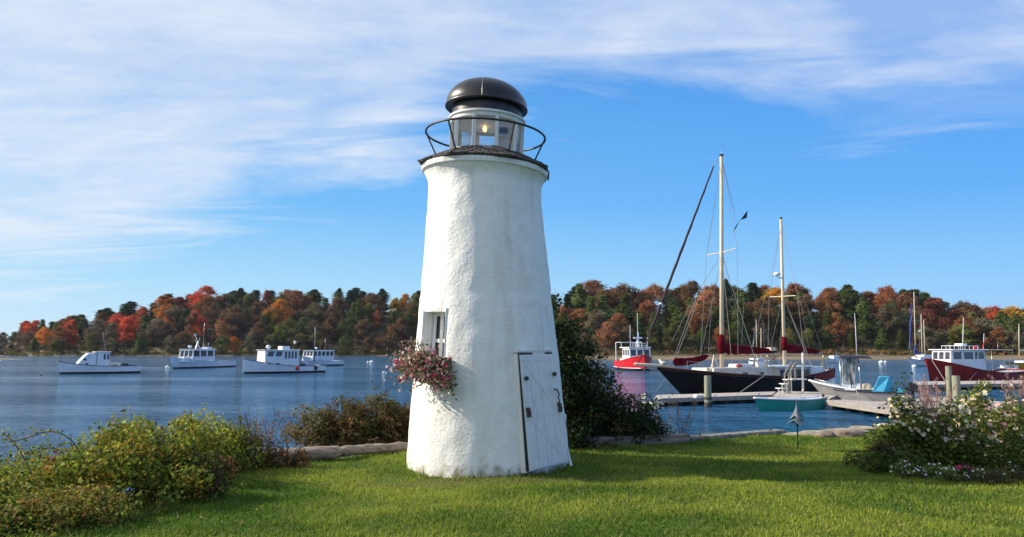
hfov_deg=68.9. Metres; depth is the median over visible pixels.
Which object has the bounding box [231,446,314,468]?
shrub
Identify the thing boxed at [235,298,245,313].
pine tree
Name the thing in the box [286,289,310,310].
broadleaf tree
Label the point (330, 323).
broadleaf tree
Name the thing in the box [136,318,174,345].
broadleaf tree
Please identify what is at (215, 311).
broadleaf tree
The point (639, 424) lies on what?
evergreen shrub
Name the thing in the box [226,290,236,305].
pine tree
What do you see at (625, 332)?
broadleaf tree
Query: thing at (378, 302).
broadleaf tree
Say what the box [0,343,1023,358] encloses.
shore
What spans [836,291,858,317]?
pine tree
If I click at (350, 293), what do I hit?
pine tree
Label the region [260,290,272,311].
broadleaf tree
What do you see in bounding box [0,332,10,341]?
broadleaf tree
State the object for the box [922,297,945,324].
broadleaf tree
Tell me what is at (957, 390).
dock pile
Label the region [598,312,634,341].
broadleaf tree
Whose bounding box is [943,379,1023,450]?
rose bush
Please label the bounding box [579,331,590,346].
broadleaf tree
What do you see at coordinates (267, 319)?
pine tree
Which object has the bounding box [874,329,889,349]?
spruce tree
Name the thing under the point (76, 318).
broadleaf tree
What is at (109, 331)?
broadleaf tree
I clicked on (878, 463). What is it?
shrub
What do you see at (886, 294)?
broadleaf tree
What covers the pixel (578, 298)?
pine tree
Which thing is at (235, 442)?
shrub
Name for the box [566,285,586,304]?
pine tree
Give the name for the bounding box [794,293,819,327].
broadleaf tree
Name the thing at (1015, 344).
broadleaf tree
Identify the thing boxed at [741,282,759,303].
pine tree
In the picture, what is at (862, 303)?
pine tree
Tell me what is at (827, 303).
broadleaf tree
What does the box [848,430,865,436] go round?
boulder
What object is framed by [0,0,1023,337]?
sky
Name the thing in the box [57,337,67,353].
broadleaf tree
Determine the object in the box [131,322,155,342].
pine tree
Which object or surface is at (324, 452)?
driftwood log
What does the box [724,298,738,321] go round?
broadleaf tree
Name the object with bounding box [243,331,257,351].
broadleaf tree
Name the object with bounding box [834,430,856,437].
boulder
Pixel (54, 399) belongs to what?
water
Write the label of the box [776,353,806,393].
dock steps
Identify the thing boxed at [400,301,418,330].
broadleaf tree
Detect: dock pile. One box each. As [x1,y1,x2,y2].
[704,376,711,406]
[945,366,952,402]
[952,376,960,403]
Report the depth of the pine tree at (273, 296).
409.29 m
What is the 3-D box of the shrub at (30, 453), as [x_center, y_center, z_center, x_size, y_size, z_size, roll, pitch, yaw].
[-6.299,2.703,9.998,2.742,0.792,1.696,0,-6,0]
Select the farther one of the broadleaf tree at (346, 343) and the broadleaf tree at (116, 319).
the broadleaf tree at (116, 319)
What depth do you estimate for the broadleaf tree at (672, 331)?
258.84 m
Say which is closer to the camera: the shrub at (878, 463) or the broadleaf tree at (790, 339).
the shrub at (878, 463)
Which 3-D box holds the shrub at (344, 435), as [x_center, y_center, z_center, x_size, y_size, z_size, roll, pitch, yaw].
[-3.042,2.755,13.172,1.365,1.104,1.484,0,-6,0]
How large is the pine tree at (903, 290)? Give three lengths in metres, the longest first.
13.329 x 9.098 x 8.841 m
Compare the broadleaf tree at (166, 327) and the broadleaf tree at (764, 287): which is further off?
the broadleaf tree at (166, 327)
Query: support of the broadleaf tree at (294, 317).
on the hill
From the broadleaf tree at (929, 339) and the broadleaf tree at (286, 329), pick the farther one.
the broadleaf tree at (286, 329)
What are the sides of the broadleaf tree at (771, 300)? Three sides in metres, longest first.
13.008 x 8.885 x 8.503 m
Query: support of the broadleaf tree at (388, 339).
on the hill
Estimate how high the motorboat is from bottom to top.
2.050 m
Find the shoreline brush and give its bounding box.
[0,309,1023,355]
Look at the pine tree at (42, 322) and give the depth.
394.12 m
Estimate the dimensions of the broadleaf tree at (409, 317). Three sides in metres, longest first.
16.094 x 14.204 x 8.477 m
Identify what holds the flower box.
attached to the lighthouse
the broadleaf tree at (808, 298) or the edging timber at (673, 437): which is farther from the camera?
the broadleaf tree at (808, 298)
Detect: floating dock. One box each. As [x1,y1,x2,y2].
[653,391,776,405]
[773,391,836,399]
[825,399,951,417]
[913,395,1018,417]
[915,380,1022,389]
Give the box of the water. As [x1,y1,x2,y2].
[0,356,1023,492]
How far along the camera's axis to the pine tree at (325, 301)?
395.85 m
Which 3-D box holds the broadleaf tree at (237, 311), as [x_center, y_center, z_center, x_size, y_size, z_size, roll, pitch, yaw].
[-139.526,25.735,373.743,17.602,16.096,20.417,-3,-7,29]
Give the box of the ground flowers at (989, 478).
[944,462,1005,484]
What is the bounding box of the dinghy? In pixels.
[753,394,827,409]
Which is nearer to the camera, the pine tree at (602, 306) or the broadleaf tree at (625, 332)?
the broadleaf tree at (625, 332)
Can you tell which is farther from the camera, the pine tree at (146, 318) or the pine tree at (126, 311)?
the pine tree at (126, 311)
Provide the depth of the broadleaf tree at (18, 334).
375.52 m
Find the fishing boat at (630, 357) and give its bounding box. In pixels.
[614,313,651,370]
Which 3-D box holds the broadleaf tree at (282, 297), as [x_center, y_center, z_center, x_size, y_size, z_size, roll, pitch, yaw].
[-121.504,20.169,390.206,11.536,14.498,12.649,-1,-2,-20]
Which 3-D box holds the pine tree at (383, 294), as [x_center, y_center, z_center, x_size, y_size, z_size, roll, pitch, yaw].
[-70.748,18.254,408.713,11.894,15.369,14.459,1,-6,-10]
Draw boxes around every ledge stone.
[781,432,814,435]
[800,430,835,432]
[826,428,868,431]
[849,426,880,430]
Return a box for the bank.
[123,447,676,497]
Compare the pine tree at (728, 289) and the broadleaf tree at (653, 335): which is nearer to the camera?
the broadleaf tree at (653, 335)
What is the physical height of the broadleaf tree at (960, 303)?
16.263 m
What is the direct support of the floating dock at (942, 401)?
on the water
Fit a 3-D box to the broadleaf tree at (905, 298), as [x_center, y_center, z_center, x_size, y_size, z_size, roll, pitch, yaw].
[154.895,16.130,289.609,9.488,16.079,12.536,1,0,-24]
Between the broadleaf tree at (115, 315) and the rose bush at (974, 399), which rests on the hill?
the broadleaf tree at (115, 315)
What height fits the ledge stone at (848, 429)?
0.101 m
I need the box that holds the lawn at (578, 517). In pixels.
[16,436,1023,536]
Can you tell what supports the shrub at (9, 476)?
on the bank
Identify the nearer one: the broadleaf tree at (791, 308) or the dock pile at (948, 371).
the dock pile at (948, 371)
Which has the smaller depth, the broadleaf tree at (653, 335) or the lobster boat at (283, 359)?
the lobster boat at (283, 359)
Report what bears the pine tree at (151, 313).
on the hill
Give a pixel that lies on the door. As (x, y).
(545, 437)
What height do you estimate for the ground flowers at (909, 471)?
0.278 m
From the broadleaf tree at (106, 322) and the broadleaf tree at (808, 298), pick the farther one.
the broadleaf tree at (106, 322)
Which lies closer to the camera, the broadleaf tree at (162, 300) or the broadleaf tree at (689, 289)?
the broadleaf tree at (689, 289)
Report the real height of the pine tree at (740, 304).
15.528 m
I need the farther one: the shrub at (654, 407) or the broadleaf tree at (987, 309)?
the broadleaf tree at (987, 309)
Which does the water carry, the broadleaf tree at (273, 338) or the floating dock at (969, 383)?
the floating dock at (969, 383)
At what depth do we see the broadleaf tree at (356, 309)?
380.75 m
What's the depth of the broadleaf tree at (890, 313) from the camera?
273.28 m
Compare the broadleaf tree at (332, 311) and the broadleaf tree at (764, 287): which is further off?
the broadleaf tree at (332, 311)
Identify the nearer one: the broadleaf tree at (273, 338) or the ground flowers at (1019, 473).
the ground flowers at (1019, 473)
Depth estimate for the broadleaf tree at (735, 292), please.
312.33 m
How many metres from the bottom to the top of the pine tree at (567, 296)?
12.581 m
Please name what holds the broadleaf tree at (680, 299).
on the hill
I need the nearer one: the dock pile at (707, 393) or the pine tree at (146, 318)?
the dock pile at (707, 393)
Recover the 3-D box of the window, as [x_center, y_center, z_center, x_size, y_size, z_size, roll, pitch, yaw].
[-0.996,0.990,10.104,0.236,0.895,0.571,6,-9,-44]
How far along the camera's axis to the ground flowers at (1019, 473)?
8.97 m
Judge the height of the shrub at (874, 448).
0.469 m
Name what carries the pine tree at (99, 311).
on the hill
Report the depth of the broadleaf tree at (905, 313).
273.18 m
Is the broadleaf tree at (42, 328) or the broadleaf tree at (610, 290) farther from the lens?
the broadleaf tree at (42, 328)
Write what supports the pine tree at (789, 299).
on the hill
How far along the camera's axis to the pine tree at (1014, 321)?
270.56 m
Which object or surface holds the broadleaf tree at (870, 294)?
on the hill
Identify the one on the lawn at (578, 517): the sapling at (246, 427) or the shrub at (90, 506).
the sapling at (246, 427)
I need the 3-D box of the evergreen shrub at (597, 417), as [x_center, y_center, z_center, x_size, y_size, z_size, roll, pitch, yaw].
[1.262,2.225,12.727,1.640,1.835,1.597,0,-6,0]
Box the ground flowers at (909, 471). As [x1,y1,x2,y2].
[888,458,936,479]
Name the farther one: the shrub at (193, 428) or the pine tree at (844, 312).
the pine tree at (844, 312)
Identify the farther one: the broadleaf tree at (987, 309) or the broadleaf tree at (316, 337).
the broadleaf tree at (316, 337)
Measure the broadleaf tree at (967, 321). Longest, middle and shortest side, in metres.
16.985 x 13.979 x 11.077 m
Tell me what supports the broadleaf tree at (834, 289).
on the hill
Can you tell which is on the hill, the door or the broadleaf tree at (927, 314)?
the broadleaf tree at (927, 314)
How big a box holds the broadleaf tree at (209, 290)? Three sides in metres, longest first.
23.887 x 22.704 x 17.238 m
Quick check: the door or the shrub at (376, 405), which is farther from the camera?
the shrub at (376, 405)
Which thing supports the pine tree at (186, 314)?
on the hill
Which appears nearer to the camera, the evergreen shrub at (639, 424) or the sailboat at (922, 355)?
the evergreen shrub at (639, 424)
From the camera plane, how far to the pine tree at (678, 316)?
268.60 m
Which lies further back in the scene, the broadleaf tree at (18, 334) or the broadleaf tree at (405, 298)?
the broadleaf tree at (405, 298)
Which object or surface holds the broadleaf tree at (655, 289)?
on the hill
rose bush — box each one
[860,387,950,463]
[894,396,999,465]
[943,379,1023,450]
[968,394,1023,461]
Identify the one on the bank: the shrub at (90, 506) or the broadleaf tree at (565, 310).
the shrub at (90, 506)
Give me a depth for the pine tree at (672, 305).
287.59 m
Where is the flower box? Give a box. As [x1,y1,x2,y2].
[382,335,458,400]
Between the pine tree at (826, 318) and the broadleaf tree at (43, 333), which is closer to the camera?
the pine tree at (826, 318)
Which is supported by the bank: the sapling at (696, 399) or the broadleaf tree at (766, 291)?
the sapling at (696, 399)
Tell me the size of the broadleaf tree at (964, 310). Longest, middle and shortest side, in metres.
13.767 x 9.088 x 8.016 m
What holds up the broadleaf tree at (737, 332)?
on the hill
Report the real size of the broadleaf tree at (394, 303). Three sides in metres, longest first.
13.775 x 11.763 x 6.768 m
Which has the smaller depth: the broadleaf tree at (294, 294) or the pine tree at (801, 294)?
the pine tree at (801, 294)
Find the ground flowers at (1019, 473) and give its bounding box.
[978,461,1023,485]
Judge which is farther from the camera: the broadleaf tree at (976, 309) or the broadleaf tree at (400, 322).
the broadleaf tree at (400, 322)
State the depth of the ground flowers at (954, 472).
9.16 m
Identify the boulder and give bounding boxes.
[813,430,838,437]
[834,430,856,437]
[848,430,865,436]
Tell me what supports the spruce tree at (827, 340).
on the hill
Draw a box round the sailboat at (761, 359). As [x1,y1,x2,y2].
[748,320,770,364]
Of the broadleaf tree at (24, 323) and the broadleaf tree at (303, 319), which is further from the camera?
the broadleaf tree at (24, 323)
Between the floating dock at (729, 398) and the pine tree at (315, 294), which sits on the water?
the floating dock at (729, 398)
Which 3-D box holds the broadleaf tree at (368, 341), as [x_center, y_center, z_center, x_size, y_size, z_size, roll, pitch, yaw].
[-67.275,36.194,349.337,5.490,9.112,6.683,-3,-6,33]
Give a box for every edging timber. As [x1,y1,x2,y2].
[571,432,689,446]
[690,428,785,441]
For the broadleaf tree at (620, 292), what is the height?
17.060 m
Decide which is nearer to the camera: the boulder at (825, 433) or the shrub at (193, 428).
the shrub at (193, 428)
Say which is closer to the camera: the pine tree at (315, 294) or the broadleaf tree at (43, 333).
the broadleaf tree at (43, 333)
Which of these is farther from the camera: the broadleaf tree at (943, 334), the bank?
the broadleaf tree at (943, 334)
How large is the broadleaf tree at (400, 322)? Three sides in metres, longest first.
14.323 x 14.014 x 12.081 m
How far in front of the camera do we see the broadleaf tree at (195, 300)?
393.13 m
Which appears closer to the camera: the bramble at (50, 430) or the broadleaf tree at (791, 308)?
the bramble at (50, 430)
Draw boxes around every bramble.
[1,428,42,476]
[4,426,82,453]
[35,444,70,460]
[100,420,131,439]
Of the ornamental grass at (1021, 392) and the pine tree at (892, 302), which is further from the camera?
the pine tree at (892, 302)
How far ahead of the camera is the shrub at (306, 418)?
12.85 m
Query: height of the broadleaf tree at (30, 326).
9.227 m
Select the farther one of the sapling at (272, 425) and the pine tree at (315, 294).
the pine tree at (315, 294)
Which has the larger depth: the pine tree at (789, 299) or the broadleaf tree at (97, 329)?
the broadleaf tree at (97, 329)
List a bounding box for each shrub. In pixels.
[0,438,123,490]
[0,451,110,502]
[0,476,145,536]
[0,479,95,536]
[15,409,218,518]
[93,402,230,487]
[126,446,243,501]
[158,409,267,472]
[214,415,290,470]
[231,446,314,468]
[279,400,348,446]
[300,395,375,456]
[333,381,408,445]
[364,386,412,443]
[551,292,607,448]
[563,350,633,449]
[588,391,671,444]
[641,393,676,433]
[841,436,912,465]
[857,445,943,472]
[885,372,912,441]
[930,426,1012,469]
[973,426,1023,471]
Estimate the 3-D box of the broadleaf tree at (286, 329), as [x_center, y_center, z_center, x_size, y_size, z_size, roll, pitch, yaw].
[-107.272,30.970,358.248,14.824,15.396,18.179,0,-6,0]
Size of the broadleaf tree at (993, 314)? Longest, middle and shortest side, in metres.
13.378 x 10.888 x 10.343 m
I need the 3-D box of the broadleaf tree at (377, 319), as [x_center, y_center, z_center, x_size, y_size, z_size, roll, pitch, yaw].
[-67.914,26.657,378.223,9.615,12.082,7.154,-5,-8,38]
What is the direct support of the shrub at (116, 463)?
on the bank
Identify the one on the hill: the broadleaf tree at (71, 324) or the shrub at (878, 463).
the broadleaf tree at (71, 324)
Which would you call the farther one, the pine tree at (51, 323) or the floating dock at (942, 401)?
the pine tree at (51, 323)
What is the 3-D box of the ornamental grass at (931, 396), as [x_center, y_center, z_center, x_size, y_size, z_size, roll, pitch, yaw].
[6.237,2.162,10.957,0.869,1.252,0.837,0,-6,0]
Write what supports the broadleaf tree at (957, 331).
on the hill
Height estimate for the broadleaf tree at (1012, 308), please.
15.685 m
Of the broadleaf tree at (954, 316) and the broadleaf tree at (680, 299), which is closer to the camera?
the broadleaf tree at (954, 316)
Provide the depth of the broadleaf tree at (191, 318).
366.45 m
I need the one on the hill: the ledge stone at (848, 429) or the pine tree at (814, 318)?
the pine tree at (814, 318)
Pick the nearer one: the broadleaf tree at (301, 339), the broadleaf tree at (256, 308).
the broadleaf tree at (301, 339)
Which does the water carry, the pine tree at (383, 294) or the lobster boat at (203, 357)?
the lobster boat at (203, 357)
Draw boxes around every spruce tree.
[132,335,142,353]
[141,339,149,353]
[820,330,835,348]
[847,330,858,349]
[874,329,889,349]
[894,329,908,348]
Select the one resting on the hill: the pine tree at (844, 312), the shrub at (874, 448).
the pine tree at (844, 312)
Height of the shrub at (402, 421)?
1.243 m
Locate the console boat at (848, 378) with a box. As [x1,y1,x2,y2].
[808,313,895,399]
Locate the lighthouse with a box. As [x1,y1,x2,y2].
[407,77,571,477]
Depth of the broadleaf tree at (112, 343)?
348.48 m
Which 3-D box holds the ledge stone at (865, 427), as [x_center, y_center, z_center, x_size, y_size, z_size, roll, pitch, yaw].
[7.159,3.199,14.923,1.073,0.096,0.485,0,-6,0]
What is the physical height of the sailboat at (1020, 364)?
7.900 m
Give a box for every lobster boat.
[56,336,141,373]
[171,334,235,368]
[242,341,325,373]
[302,341,343,365]
[924,318,1023,384]
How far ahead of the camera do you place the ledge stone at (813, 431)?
14.15 m
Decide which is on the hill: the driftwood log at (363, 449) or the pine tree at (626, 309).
the pine tree at (626, 309)
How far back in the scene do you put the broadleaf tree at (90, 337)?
350.76 m
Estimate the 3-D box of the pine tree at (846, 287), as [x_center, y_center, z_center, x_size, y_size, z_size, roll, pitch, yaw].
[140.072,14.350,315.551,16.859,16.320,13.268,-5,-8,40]
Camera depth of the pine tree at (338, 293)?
409.10 m
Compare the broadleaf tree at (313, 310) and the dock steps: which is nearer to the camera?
the dock steps
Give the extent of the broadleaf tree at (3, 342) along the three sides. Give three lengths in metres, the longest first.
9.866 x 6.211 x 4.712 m
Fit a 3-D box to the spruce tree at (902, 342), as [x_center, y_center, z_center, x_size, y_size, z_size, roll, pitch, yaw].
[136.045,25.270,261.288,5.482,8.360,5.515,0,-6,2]
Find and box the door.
[519,354,567,470]
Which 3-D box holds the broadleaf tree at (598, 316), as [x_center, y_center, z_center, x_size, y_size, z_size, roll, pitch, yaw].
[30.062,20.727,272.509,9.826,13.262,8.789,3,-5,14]
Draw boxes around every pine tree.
[26,339,39,351]
[35,319,50,333]
[49,321,57,331]
[76,319,91,340]
[88,308,115,327]
[89,309,106,327]
[117,305,133,317]
[122,301,141,316]
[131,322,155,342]
[134,314,154,335]
[147,302,155,318]
[150,293,173,312]
[178,308,189,330]
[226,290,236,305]
[231,288,246,307]
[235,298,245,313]
[249,290,261,302]
[258,309,274,330]
[259,290,275,305]
[266,321,280,340]
[302,289,323,304]
[321,297,329,311]
[331,288,344,303]
[343,290,355,310]
[344,287,360,305]
[357,291,372,306]
[377,288,390,310]
[412,290,420,302]
[551,296,559,319]
[563,283,595,310]
[564,293,576,312]
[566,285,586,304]
[581,296,596,324]
[596,294,620,326]
[610,294,639,322]
[629,313,646,340]
[644,312,668,340]
[661,297,679,321]
[663,293,676,314]
[664,287,685,309]
[668,307,692,342]
[684,297,694,321]
[704,306,731,334]
[719,278,734,308]
[725,291,754,322]
[726,301,751,334]
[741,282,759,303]
[763,306,796,336]
[786,293,793,311]
[794,292,810,317]
[800,311,819,336]
[818,311,836,339]
[830,299,852,325]
[836,283,865,317]
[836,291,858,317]
[850,292,860,319]
[853,296,875,324]
[856,311,879,339]
[885,300,898,315]
[899,288,906,307]
[909,289,924,309]
[935,298,949,322]
[965,312,982,338]
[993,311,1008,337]
[1004,312,1023,345]
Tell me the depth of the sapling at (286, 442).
10.38 m
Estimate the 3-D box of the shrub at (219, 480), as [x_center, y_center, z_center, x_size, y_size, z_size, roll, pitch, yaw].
[-3.593,2.233,8.168,1.192,0.630,0.960,0,-6,0]
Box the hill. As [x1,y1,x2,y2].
[1,311,1022,355]
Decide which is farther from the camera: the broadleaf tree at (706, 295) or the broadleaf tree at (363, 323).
the broadleaf tree at (363, 323)
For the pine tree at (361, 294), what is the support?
on the hill
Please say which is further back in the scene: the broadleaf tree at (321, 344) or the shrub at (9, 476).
the broadleaf tree at (321, 344)
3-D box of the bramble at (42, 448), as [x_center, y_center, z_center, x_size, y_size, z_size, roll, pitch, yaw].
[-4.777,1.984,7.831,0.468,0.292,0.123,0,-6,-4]
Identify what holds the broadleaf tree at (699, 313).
on the hill
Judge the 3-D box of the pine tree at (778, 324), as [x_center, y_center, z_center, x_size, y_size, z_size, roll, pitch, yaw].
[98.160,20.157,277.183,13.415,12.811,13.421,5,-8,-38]
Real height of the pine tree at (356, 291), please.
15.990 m
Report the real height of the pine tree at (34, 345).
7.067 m
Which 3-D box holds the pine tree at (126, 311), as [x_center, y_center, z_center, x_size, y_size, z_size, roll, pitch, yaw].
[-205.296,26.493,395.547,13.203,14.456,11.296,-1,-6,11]
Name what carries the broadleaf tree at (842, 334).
on the hill
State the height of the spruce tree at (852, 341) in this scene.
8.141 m
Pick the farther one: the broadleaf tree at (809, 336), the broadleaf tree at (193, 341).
the broadleaf tree at (193, 341)
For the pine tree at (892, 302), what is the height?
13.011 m
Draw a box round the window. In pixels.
[420,308,447,356]
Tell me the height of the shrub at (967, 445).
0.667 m
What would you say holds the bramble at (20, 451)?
on the shrub at (9, 476)
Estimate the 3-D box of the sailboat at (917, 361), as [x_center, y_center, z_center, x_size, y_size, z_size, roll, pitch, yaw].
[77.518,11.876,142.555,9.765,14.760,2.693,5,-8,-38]
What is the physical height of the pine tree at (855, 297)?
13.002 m
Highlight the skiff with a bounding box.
[833,376,920,405]
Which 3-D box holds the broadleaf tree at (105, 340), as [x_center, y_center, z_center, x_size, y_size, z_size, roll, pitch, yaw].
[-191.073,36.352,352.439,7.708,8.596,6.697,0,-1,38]
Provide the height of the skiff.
1.817 m
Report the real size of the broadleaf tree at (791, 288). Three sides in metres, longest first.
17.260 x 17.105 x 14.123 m
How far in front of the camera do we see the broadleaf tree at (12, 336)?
389.64 m
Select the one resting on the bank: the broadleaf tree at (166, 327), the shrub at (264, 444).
the shrub at (264, 444)
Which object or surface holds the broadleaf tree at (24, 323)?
on the hill
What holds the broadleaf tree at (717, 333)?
on the hill
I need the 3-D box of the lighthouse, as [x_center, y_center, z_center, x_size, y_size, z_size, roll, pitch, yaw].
[-0.331,0.111,10.854,2.310,5.875,2.322,0,-6,0]
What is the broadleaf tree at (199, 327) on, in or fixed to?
on the hill
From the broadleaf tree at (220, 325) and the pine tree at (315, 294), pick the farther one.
the pine tree at (315, 294)
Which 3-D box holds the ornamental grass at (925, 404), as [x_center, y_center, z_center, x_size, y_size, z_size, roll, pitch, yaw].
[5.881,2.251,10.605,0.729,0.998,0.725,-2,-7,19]
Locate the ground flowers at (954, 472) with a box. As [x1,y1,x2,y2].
[915,462,970,482]
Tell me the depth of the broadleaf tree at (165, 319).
374.84 m
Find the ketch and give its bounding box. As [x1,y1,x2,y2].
[634,154,834,393]
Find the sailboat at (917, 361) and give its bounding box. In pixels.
[907,292,931,365]
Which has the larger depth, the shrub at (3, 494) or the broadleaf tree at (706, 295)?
the broadleaf tree at (706, 295)
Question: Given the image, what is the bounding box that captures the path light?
[787,398,807,447]
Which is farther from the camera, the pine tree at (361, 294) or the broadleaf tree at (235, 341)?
the pine tree at (361, 294)
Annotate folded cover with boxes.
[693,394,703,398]
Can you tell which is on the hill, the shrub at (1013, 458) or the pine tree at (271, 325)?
the pine tree at (271, 325)
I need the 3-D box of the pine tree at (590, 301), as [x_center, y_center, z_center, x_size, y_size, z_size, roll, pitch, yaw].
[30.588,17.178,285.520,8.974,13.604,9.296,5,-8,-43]
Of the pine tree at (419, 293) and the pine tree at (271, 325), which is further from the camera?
the pine tree at (419, 293)
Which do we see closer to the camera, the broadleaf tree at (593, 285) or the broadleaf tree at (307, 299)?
the broadleaf tree at (593, 285)
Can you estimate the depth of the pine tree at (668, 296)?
299.62 m
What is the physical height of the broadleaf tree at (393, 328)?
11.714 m
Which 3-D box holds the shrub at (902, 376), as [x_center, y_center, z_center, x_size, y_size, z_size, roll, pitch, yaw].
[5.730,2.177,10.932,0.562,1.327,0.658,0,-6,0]
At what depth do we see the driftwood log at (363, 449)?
11.38 m
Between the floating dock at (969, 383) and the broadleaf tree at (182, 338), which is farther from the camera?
the broadleaf tree at (182, 338)
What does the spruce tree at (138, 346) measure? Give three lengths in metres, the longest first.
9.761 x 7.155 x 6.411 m
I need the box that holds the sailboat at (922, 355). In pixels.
[916,316,931,356]
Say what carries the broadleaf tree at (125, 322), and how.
on the hill
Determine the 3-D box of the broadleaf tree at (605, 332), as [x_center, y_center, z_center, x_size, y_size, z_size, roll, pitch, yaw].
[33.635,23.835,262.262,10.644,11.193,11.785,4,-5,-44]
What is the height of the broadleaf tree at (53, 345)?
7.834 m
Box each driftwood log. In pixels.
[262,446,341,460]
[341,442,407,455]
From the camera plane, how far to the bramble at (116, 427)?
8.26 m
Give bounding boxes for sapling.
[229,404,275,470]
[232,400,297,452]
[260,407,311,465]
[666,382,700,433]
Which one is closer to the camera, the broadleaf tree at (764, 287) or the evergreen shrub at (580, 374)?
the evergreen shrub at (580, 374)
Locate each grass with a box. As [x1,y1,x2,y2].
[905,392,950,459]
[913,376,965,451]
[987,372,1023,427]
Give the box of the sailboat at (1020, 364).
[1005,324,1023,368]
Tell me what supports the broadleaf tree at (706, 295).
on the hill
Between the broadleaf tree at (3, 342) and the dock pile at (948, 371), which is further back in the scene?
the broadleaf tree at (3, 342)
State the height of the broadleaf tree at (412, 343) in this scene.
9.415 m
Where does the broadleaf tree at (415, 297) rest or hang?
on the hill
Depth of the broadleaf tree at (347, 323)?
363.68 m
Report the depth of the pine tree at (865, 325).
274.32 m
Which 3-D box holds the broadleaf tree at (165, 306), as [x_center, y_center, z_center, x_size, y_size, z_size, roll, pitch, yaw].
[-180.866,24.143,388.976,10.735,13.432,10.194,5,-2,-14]
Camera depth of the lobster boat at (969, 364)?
68.63 m
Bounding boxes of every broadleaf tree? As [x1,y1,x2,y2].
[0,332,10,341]
[0,335,6,350]
[7,343,16,352]
[8,332,20,341]
[14,331,24,344]
[17,331,36,347]
[18,322,37,334]
[20,321,31,331]
[29,328,55,346]
[31,320,39,331]
[34,327,46,343]
[45,326,68,347]
[48,339,65,351]
[50,320,63,333]
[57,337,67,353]
[58,316,75,327]
[59,329,79,347]
[64,314,88,332]
[64,320,78,338]
[77,332,102,351]
[83,318,107,345]
[94,312,108,321]
[97,321,115,338]
[99,337,112,351]
[100,338,122,353]
[101,321,122,343]
[104,316,123,334]
[107,313,124,321]
[114,315,140,344]
[116,314,138,336]
[133,306,150,323]
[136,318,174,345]
[152,294,175,318]
[155,324,177,345]
[156,303,171,318]
[160,313,176,333]
[162,305,185,332]
[163,335,175,352]
[170,331,192,350]
[172,296,189,311]
[180,293,193,313]
[182,285,220,309]
[184,310,202,337]
[186,293,205,311]
[187,332,210,348]
[189,295,224,319]
[191,316,210,337]
[193,297,201,314]
[200,303,221,328]
[210,318,238,342]
[212,335,229,352]
[215,312,240,338]
[216,293,232,310]
[217,304,254,333]
[227,336,241,351]
[243,292,256,315]
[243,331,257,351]
[245,322,272,346]
[248,300,263,324]
[258,299,296,325]
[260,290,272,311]
[261,334,280,350]
[270,293,290,317]
[273,318,303,346]
[275,289,297,302]
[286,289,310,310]
[286,333,312,351]
[290,308,306,325]
[293,294,312,309]
[295,301,326,323]
[295,316,313,336]
[304,319,328,340]
[307,330,326,349]
[316,306,344,327]
[318,338,327,349]
[321,317,339,341]
[325,297,349,314]
[336,315,362,340]
[337,335,354,353]
[343,301,370,322]
[352,318,377,345]
[360,292,384,309]
[360,302,374,323]
[361,337,373,352]
[362,293,387,316]
[369,310,384,328]
[373,336,382,351]
[376,331,403,352]
[381,325,402,344]
[386,309,402,329]
[388,297,400,316]
[392,317,412,343]
[395,293,413,315]
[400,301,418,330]
[401,312,417,340]
[403,293,419,314]
[411,339,415,350]
[557,305,571,324]
[567,308,595,336]
[570,279,612,309]
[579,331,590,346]
[584,309,606,339]
[592,287,613,312]
[592,320,622,349]
[593,287,640,313]
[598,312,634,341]
[607,281,642,314]
[612,327,633,349]
[630,287,662,317]
[635,282,665,313]
[635,298,656,325]
[646,328,661,350]
[655,288,693,310]
[660,322,688,349]
[677,278,703,311]
[684,305,714,335]
[685,288,728,327]
[690,327,710,349]
[707,283,727,311]
[710,327,730,347]
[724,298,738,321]
[725,321,751,345]
[730,285,761,300]
[741,297,781,337]
[751,324,772,347]
[758,284,777,302]
[759,286,788,311]
[760,288,779,306]
[763,294,777,319]
[775,327,801,347]
[778,282,813,308]
[781,300,806,324]
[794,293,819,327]
[801,328,814,348]
[812,292,842,323]
[814,288,837,314]
[815,286,842,310]
[823,311,856,344]
[851,290,883,317]
[868,284,903,316]
[874,303,903,338]
[889,306,929,339]
[895,291,923,325]
[912,308,948,339]
[912,325,939,348]
[915,291,935,314]
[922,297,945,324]
[934,328,948,348]
[943,314,981,345]
[945,308,966,325]
[947,299,988,325]
[947,323,981,348]
[951,306,969,323]
[966,317,1003,345]
[967,304,987,319]
[981,306,993,314]
[983,310,997,321]
[984,326,1009,350]
[989,305,1002,310]
[995,328,1023,353]
[997,306,1023,323]
[1001,305,1023,318]
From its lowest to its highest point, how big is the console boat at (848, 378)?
5.287 m
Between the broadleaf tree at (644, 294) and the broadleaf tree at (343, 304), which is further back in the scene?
the broadleaf tree at (343, 304)
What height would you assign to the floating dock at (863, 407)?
0.859 m
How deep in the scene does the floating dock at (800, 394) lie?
45.36 m
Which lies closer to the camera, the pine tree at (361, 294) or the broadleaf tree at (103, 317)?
the broadleaf tree at (103, 317)
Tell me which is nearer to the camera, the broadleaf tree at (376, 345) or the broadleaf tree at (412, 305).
the broadleaf tree at (376, 345)
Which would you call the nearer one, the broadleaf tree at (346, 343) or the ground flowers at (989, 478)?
the ground flowers at (989, 478)
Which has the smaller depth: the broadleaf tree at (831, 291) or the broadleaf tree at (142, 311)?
the broadleaf tree at (831, 291)
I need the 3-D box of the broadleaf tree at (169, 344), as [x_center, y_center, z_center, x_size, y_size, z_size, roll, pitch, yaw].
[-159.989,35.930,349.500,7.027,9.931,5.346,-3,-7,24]

